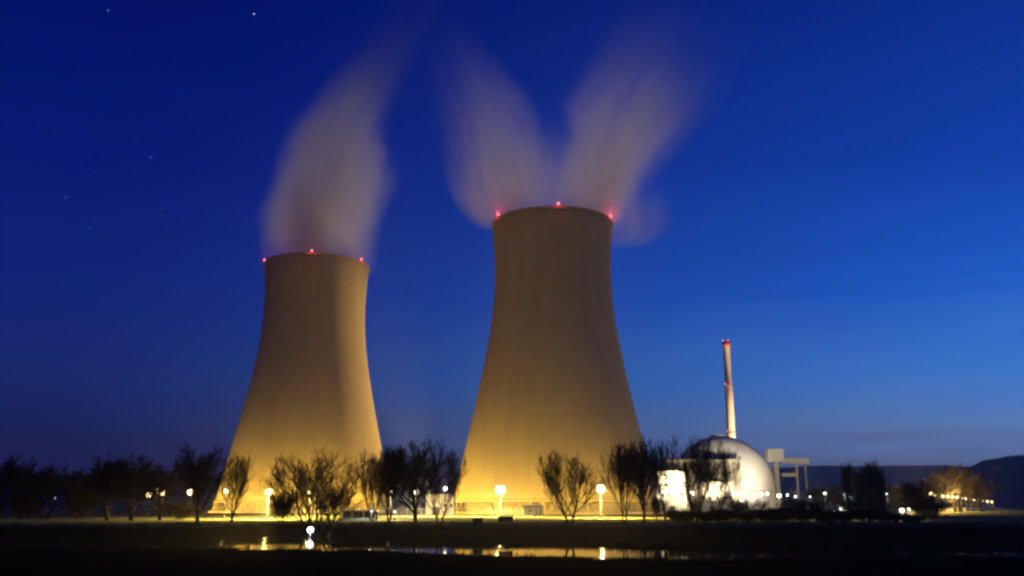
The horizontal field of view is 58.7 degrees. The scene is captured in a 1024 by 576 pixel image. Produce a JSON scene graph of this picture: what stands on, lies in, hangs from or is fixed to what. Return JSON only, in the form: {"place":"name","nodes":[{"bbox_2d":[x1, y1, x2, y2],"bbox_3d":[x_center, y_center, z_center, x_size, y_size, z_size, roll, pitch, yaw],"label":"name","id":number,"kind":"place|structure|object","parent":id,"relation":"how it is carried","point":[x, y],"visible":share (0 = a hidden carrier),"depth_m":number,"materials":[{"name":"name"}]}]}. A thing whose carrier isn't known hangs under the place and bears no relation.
{"place":"outdoors","nodes":[
{"label":"outdoors","id":0,"kind":"place"},
{"bbox_2d":[0,474,440,507],"bbox_3d":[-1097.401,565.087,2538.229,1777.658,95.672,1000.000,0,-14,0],"label":"hills","id":1,"kind":"structure","parent":0,"point":[210,501],"depth_m":2123.50,"materials":[{"name":"plant"}]},
{"bbox_2d":[0,507,1023,575],"bbox_3d":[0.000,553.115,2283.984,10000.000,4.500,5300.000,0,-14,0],"label":"ground","id":2,"kind":"structure","parent":0,"point":[92,561],"depth_m":112.73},
{"bbox_2d":[1,490,46,518],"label":"shrub","id":3,"kind":"object","parent":2,"relation":"on","point":[20,505],"visible":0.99,"depth_m":227.91,"materials":[{"name":"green plant"}]},
{"bbox_2d":[0,454,48,518],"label":"bare tree","id":4,"kind":"object","parent":2,"relation":"on","point":[10,469],"visible":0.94,"depth_m":227.00,"materials":[{"name":"brown plant"}]},
{"bbox_2d":[13,470,47,518],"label":"bare tree","id":5,"kind":"object","parent":2,"relation":"on","point":[25,489],"visible":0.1,"depth_m":233.23,"materials":[{"name":"brown plant"}]},
{"bbox_2d":[8,463,84,518],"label":"bare tree","id":6,"kind":"object","parent":2,"relation":"on","point":[52,483],"visible":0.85,"depth_m":231.67,"materials":[{"name":"brown plant"}]},
{"bbox_2d":[53,471,102,518],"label":"bare tree","id":7,"kind":"object","parent":2,"relation":"on","point":[79,485],"visible":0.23,"depth_m":236.27,"materials":[{"name":"brown plant"}]},
{"bbox_2d":[57,489,103,518],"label":"shrub","id":8,"kind":"object","parent":2,"relation":"on","point":[84,506],"visible":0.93,"depth_m":231.42,"materials":[{"name":"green plant"}]},
{"bbox_2d":[77,456,154,519],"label":"bare tree","id":9,"kind":"object","parent":2,"relation":"on","point":[100,494],"visible":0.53,"depth_m":205.62,"materials":[{"name":"brown plant"}]},
{"bbox_2d":[88,450,184,520],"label":"bare tree","id":10,"kind":"object","parent":2,"relation":"on","point":[125,486],"visible":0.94,"depth_m":203.46,"materials":[{"name":"brown plant"}]},
{"bbox_2d":[127,462,187,519],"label":"bare tree","id":11,"kind":"object","parent":2,"relation":"on","point":[163,491],"visible":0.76,"depth_m":208.62,"materials":[{"name":"brown plant"}]},
{"bbox_2d":[156,501,202,519],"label":"shrub","id":12,"kind":"object","parent":2,"relation":"on","point":[183,509],"visible":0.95,"depth_m":212.99,"materials":[{"name":"green plant"}]},
{"bbox_2d":[170,439,239,522],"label":"bare tree","id":13,"kind":"object","parent":2,"relation":"on","point":[197,477],"visible":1,"depth_m":171.97,"materials":[{"name":"brown plant"}]},
{"bbox_2d":[211,452,259,522],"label":"bare tree","id":14,"kind":"object","parent":2,"relation":"on","point":[241,484],"visible":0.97,"depth_m":174.81,"materials":[{"name":"brown plant"}]},
{"bbox_2d":[266,488,271,518],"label":"yard lamp","id":15,"kind":"object","parent":2,"relation":"on","point":[269,489],"visible":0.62,"depth_m":231.62,"materials":[{"name":"white glass"}]},
{"bbox_2d":[268,490,296,521],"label":"shrub","id":16,"kind":"object","parent":2,"relation":"on","point":[277,512],"visible":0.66,"depth_m":180.32,"materials":[{"name":"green plant"}]},
{"bbox_2d":[208,249,396,512],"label":"cooling tower","id":17,"kind":"structure","parent":2,"relation":"on","point":[309,392],"depth_m":488.72,"materials":[{"name":"concrete"}]},
{"bbox_2d":[244,447,374,534],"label":"bare tree","id":18,"kind":"object","parent":2,"relation":"on","point":[303,484],"visible":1,"depth_m":166.77,"materials":[{"name":"brown plant"}]},
{"bbox_2d":[308,527,312,536],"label":"shore lamp","id":19,"kind":"object","parent":2,"relation":"on","point":[310,529],"visible":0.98,"depth_m":154.91,"materials":[{"name":"white glass"}]},
{"bbox_2d":[308,485,353,522],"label":"bare tree","id":20,"kind":"object","parent":2,"relation":"on","point":[334,500],"visible":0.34,"depth_m":172.74,"materials":[{"name":"brown plant"}]},
{"bbox_2d":[339,510,378,519],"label":"shelter","id":21,"kind":"object","parent":2,"relation":"on","point":[359,515],"visible":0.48,"depth_m":212.13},
{"bbox_2d":[352,451,384,522],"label":"bare tree","id":22,"kind":"object","parent":2,"relation":"on","point":[364,489],"visible":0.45,"depth_m":180.10,"materials":[{"name":"brown plant"}]},
{"bbox_2d":[363,447,417,522],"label":"bare tree","id":23,"kind":"object","parent":2,"relation":"on","point":[391,472],"visible":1,"depth_m":168.93,"materials":[{"name":"brown plant"}]},
{"bbox_2d":[360,438,458,521],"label":"bare tree","id":24,"kind":"object","parent":2,"relation":"on","point":[421,458],"visible":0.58,"depth_m":179.98,"materials":[{"name":"brown plant"}]},
{"bbox_2d":[410,450,469,523],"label":"bare tree","id":25,"kind":"object","parent":2,"relation":"on","point":[451,485],"visible":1,"depth_m":164.15,"materials":[{"name":"brown plant"}]},
{"bbox_2d":[426,494,455,514],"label":"pump house","id":26,"kind":"structure","parent":2,"relation":"on","point":[451,510],"depth_m":335.52,"materials":[{"name":"concrete"}]},
{"bbox_2d":[432,507,438,514],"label":"door","id":27,"kind":"structure","parent":26,"relation":"in","point":[436,508],"depth_m":335.09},
{"bbox_2d":[238,508,650,516],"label":"fence","id":28,"kind":"object","parent":2,"relation":"on","point":[472,512],"visible":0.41,"depth_m":291.23,"materials":[{"name":"metal"}]},
{"bbox_2d":[472,518,482,523],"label":"bank hut","id":29,"kind":"object","parent":2,"relation":"on","point":[477,520],"visible":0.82,"depth_m":158.95,"materials":[{"name":"black"}]},
{"bbox_2d":[496,484,504,515],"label":"yard lamp","id":30,"kind":"object","parent":2,"relation":"on","point":[500,489],"visible":0.98,"depth_m":291.86,"materials":[{"name":"white glass"}]},
{"bbox_2d":[498,516,512,524],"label":"notice board","id":31,"kind":"object","parent":2,"relation":"on","point":[509,519],"visible":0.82,"depth_m":157.99,"materials":[{"name":"metal"}]},
{"bbox_2d":[523,505,543,515],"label":"hut","id":32,"kind":"object","parent":2,"relation":"on","point":[528,510],"visible":0.97,"depth_m":310.84,"materials":[{"name":"concrete"}]},
{"bbox_2d":[455,202,663,513],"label":"cooling tower","id":33,"kind":"structure","parent":2,"relation":"on","point":[553,376],"depth_m":407.69,"materials":[{"name":"concrete"}]},
{"bbox_2d":[535,448,609,522],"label":"bare tree","id":34,"kind":"object","parent":2,"relation":"on","point":[552,483],"visible":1,"depth_m":164.43,"materials":[{"name":"brown plant"}]},
{"bbox_2d":[596,484,604,517],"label":"yard lamp","id":35,"kind":"object","parent":2,"relation":"on","point":[601,490],"visible":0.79,"depth_m":255.02,"materials":[{"name":"white glass"}]},
{"bbox_2d":[596,436,648,522],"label":"bare tree","id":36,"kind":"object","parent":2,"relation":"on","point":[624,465],"visible":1,"depth_m":165.70,"materials":[{"name":"brown plant"}]},
{"bbox_2d":[627,434,660,522],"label":"bare tree","id":37,"kind":"object","parent":2,"relation":"on","point":[643,488],"visible":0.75,"depth_m":172.98,"materials":[{"name":"brown plant"}]},
{"bbox_2d":[649,497,666,521],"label":"shrub","id":38,"kind":"object","parent":2,"relation":"on","point":[655,503],"visible":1,"depth_m":182.13,"materials":[{"name":"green plant"}]},
{"bbox_2d":[647,437,682,520],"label":"bare tree","id":39,"kind":"object","parent":2,"relation":"on","point":[664,473],"visible":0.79,"depth_m":200.54,"materials":[{"name":"brown plant"}]},
{"bbox_2d":[653,471,686,511],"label":"annex building","id":40,"kind":"structure","parent":2,"relation":"on","point":[673,504],"depth_m":492.16,"materials":[{"name":"concrete"}]},
{"bbox_2d":[664,510,689,522],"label":"shrub","id":41,"kind":"object","parent":2,"relation":"on","point":[676,516],"visible":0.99,"depth_m":170.17,"materials":[{"name":"green plant"}]},
{"bbox_2d":[673,509,700,522],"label":"shrub","id":42,"kind":"object","parent":2,"relation":"on","point":[692,514],"visible":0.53,"depth_m":173.71,"materials":[{"name":"green plant"}]},
{"bbox_2d":[656,433,730,520],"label":"bare tree","id":43,"kind":"object","parent":2,"relation":"on","point":[692,467],"visible":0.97,"depth_m":201.70,"materials":[{"name":"brown plant"}]},
{"bbox_2d":[686,496,704,522],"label":"shrub","id":44,"kind":"object","parent":2,"relation":"on","point":[697,507],"visible":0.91,"depth_m":178.70,"materials":[{"name":"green plant"}]},
{"bbox_2d":[665,459,741,510],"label":"annex building","id":45,"kind":"structure","parent":2,"relation":"on","point":[738,487],"depth_m":511.41,"materials":[{"name":"concrete"}]},
{"bbox_2d":[696,510,712,522],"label":"shrub","id":46,"kind":"object","parent":2,"relation":"on","point":[704,516],"visible":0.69,"depth_m":174.83,"materials":[{"name":"green plant"}]},
{"bbox_2d":[695,481,734,511],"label":"annex building","id":47,"kind":"structure","parent":2,"relation":"on","point":[706,504],"depth_m":479.25,"materials":[{"name":"concrete"}]},
{"bbox_2d":[690,442,744,510],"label":"bare tree","id":48,"kind":"object","parent":2,"relation":"on","point":[724,480],"visible":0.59,"depth_m":206.35,"materials":[{"name":"brown plant"}]},
{"bbox_2d":[706,509,728,522],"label":"shrub","id":49,"kind":"object","parent":2,"relation":"on","point":[718,516],"visible":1,"depth_m":172.01,"materials":[{"name":"green plant"}]},
{"bbox_2d":[679,434,776,511],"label":"reactor building","id":50,"kind":"structure","parent":2,"relation":"on","point":[757,478],"depth_m":527.52,"materials":[{"name":"concrete"}]},
{"bbox_2d":[715,507,741,522],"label":"shrub","id":51,"kind":"object","parent":2,"relation":"on","point":[731,514],"visible":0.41,"depth_m":176.76,"materials":[{"name":"green plant"}]},
{"bbox_2d":[722,340,735,438],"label":"chimney","id":52,"kind":"object","parent":2,"relation":"on","point":[730,421],"visible":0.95,"depth_m":638.64,"materials":[{"name":"concrete"}]},
{"bbox_2d":[721,499,748,521],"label":"shrub","id":53,"kind":"object","parent":2,"relation":"on","point":[738,505],"visible":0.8,"depth_m":184.18,"materials":[{"name":"green plant"}]},
{"bbox_2d":[733,510,761,522],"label":"shrub","id":54,"kind":"object","parent":2,"relation":"on","point":[748,516],"visible":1,"depth_m":172.85,"materials":[{"name":"green plant"}]},
{"bbox_2d":[734,498,769,520],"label":"shrub","id":55,"kind":"object","parent":2,"relation":"on","point":[762,507],"visible":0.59,"depth_m":193.34,"materials":[{"name":"green plant"}]},
{"bbox_2d":[747,508,785,522],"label":"shrub","id":56,"kind":"object","parent":2,"relation":"on","point":[761,516],"visible":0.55,"depth_m":177.85,"materials":[{"name":"green plant"}]},
{"bbox_2d":[758,506,786,522],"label":"shrub","id":57,"kind":"object","parent":2,"relation":"on","point":[776,516],"visible":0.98,"depth_m":175.93,"materials":[{"name":"green plant"}]},
{"bbox_2d":[764,449,808,509],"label":"gantry","id":58,"kind":"object","parent":2,"relation":"on","point":[775,457],"visible":0.94,"depth_m":534.50,"materials":[{"name":"concrete"}]},
{"bbox_2d":[777,507,796,521],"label":"shrub","id":59,"kind":"object","parent":2,"relation":"on","point":[786,518],"visible":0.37,"depth_m":179.64,"materials":[{"name":"green plant"}]},
{"bbox_2d":[775,497,808,520],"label":"shrub","id":60,"kind":"object","parent":2,"relation":"on","point":[799,503],"visible":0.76,"depth_m":199.45,"materials":[{"name":"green plant"}]},
{"bbox_2d":[786,505,823,522],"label":"shrub","id":61,"kind":"object","parent":2,"relation":"on","point":[802,514],"visible":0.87,"depth_m":177.49,"materials":[{"name":"green plant"}]},
{"bbox_2d":[789,487,841,509],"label":"bare tree","id":62,"kind":"object","parent":2,"relation":"on","point":[818,495],"visible":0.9,"depth_m":455.10,"materials":[{"name":"brown plant"}]},
{"bbox_2d":[806,499,825,521],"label":"shrub","id":63,"kind":"object","parent":2,"relation":"on","point":[815,504],"visible":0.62,"depth_m":180.16,"materials":[{"name":"green plant"}]},
{"bbox_2d":[806,507,842,522],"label":"shrub","id":64,"kind":"object","parent":2,"relation":"on","point":[821,512],"visible":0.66,"depth_m":175.59,"materials":[{"name":"green plant"}]},
{"bbox_2d":[807,484,854,509],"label":"bare tree","id":65,"kind":"object","parent":2,"relation":"on","point":[837,489],"visible":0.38,"depth_m":465.03,"materials":[{"name":"brown plant"}]},
{"bbox_2d":[831,510,859,522],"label":"shrub","id":66,"kind":"object","parent":2,"relation":"on","point":[849,515],"visible":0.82,"depth_m":174.08,"materials":[{"name":"green plant"}]},
{"bbox_2d":[839,460,854,504],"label":"poplar tree","id":67,"kind":"object","parent":2,"relation":"on","point":[846,487],"visible":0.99,"depth_m":255.57,"materials":[{"name":"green plant"}]},
{"bbox_2d":[829,498,883,520],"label":"shrub","id":68,"kind":"object","parent":2,"relation":"on","point":[857,503],"visible":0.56,"depth_m":206.02,"materials":[{"name":"green plant"}]},
{"bbox_2d":[850,466,865,500],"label":"poplar tree","id":69,"kind":"object","parent":2,"relation":"on","point":[856,489],"visible":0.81,"depth_m":260.03,"materials":[{"name":"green plant"}]},
{"bbox_2d":[846,506,885,522],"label":"shrub","id":70,"kind":"object","parent":2,"relation":"on","point":[864,517],"visible":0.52,"depth_m":177.57,"materials":[{"name":"green plant"}]},
{"bbox_2d":[854,457,891,502],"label":"poplar tree","id":71,"kind":"object","parent":2,"relation":"on","point":[870,481],"visible":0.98,"depth_m":257.40,"materials":[{"name":"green plant"}]},
{"bbox_2d":[861,499,894,520],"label":"shrub","id":72,"kind":"object","parent":2,"relation":"on","point":[883,504],"visible":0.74,"depth_m":199.46,"materials":[{"name":"green plant"}]},
{"bbox_2d":[863,509,898,522],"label":"shrub","id":73,"kind":"object","parent":2,"relation":"on","point":[879,514],"visible":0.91,"depth_m":173.94,"materials":[{"name":"green plant"}]},
{"bbox_2d":[874,473,889,506],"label":"poplar tree","id":74,"kind":"object","parent":2,"relation":"on","point":[882,495],"visible":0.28,"depth_m":261.21,"materials":[{"name":"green plant"}]},
{"bbox_2d":[863,483,917,512],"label":"bare tree","id":75,"kind":"object","parent":2,"relation":"on","point":[893,490],"visible":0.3,"depth_m":461.12,"materials":[{"name":"brown plant"}]},
{"bbox_2d":[883,514,903,522],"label":"shrub","id":76,"kind":"object","parent":2,"relation":"on","point":[895,518],"visible":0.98,"depth_m":172.00,"materials":[{"name":"green plant"}]},
{"bbox_2d":[884,488,929,506],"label":"bare tree","id":77,"kind":"object","parent":2,"relation":"on","point":[892,495],"visible":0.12,"depth_m":452.75,"materials":[{"name":"brown plant"}]},
{"bbox_2d":[899,513,928,522],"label":"shrub","id":78,"kind":"object","parent":2,"relation":"on","point":[917,517],"visible":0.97,"depth_m":171.48,"materials":[{"name":"green plant"}]},
{"bbox_2d":[898,478,945,501],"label":"bare tree","id":79,"kind":"object","parent":2,"relation":"on","point":[912,490],"visible":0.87,"depth_m":235.81,"materials":[{"name":"brown plant"}]},
{"bbox_2d":[898,495,954,519],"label":"shrub","id":80,"kind":"object","parent":2,"relation":"on","point":[923,507],"visible":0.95,"depth_m":206.59,"materials":[{"name":"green plant"}]},
{"bbox_2d":[906,507,1002,514],"bbox_3d":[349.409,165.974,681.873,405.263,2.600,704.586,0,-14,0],"label":"roadside wall","id":81,"kind":"structure","parent":2,"relation":"on","point":[947,510],"depth_m":590.12,"materials":[{"name":"beige concrete"}]},
{"bbox_2d":[917,463,1001,511],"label":"bare tree","id":82,"kind":"object","parent":2,"relation":"on","point":[957,481],"visible":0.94,"depth_m":503.98,"materials":[{"name":"brown plant"}]},
{"bbox_2d":[954,479,1004,511],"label":"bare tree","id":83,"kind":"object","parent":2,"relation":"on","point":[982,499],"visible":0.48,"depth_m":542.11,"materials":[{"name":"brown plant"}]},
{"bbox_2d":[0,534,1023,558],"bbox_3d":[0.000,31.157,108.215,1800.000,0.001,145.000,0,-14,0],"label":"river water","id":84,"kind":"structure","parent":0,"point":[552,547],"depth_m":118.01,"materials":[{"name":"black liquid"}]},
{"bbox_2d":[0,521,1023,562],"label":"reeds","id":85,"kind":"object","parent":84,"relation":"in","point":[704,558],"visible":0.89,"depth_m":111.21,"materials":[{"name":"black plant"}]},
{"bbox_2d":[0,0,1023,506],"label":"sky","id":86,"kind":"structure","parent":0,"point":[831,192],"materials":[{"name":"blue"}]},
{"bbox_2d":[646,465,970,507],"bbox_3d":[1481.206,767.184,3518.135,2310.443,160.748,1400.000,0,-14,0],"label":"hills","id":87,"kind":"structure","parent":0,"point":[824,476],"depth_m":3177.95,"materials":[{"name":"plant"}]},
{"bbox_2d":[824,455,1023,508],"bbox_3d":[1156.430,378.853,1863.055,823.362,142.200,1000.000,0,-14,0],"label":"hills","id":88,"kind":"structure","parent":0,"point":[1009,477],"depth_m":1665.99,"materials":[{"name":"plant"}]}
]}

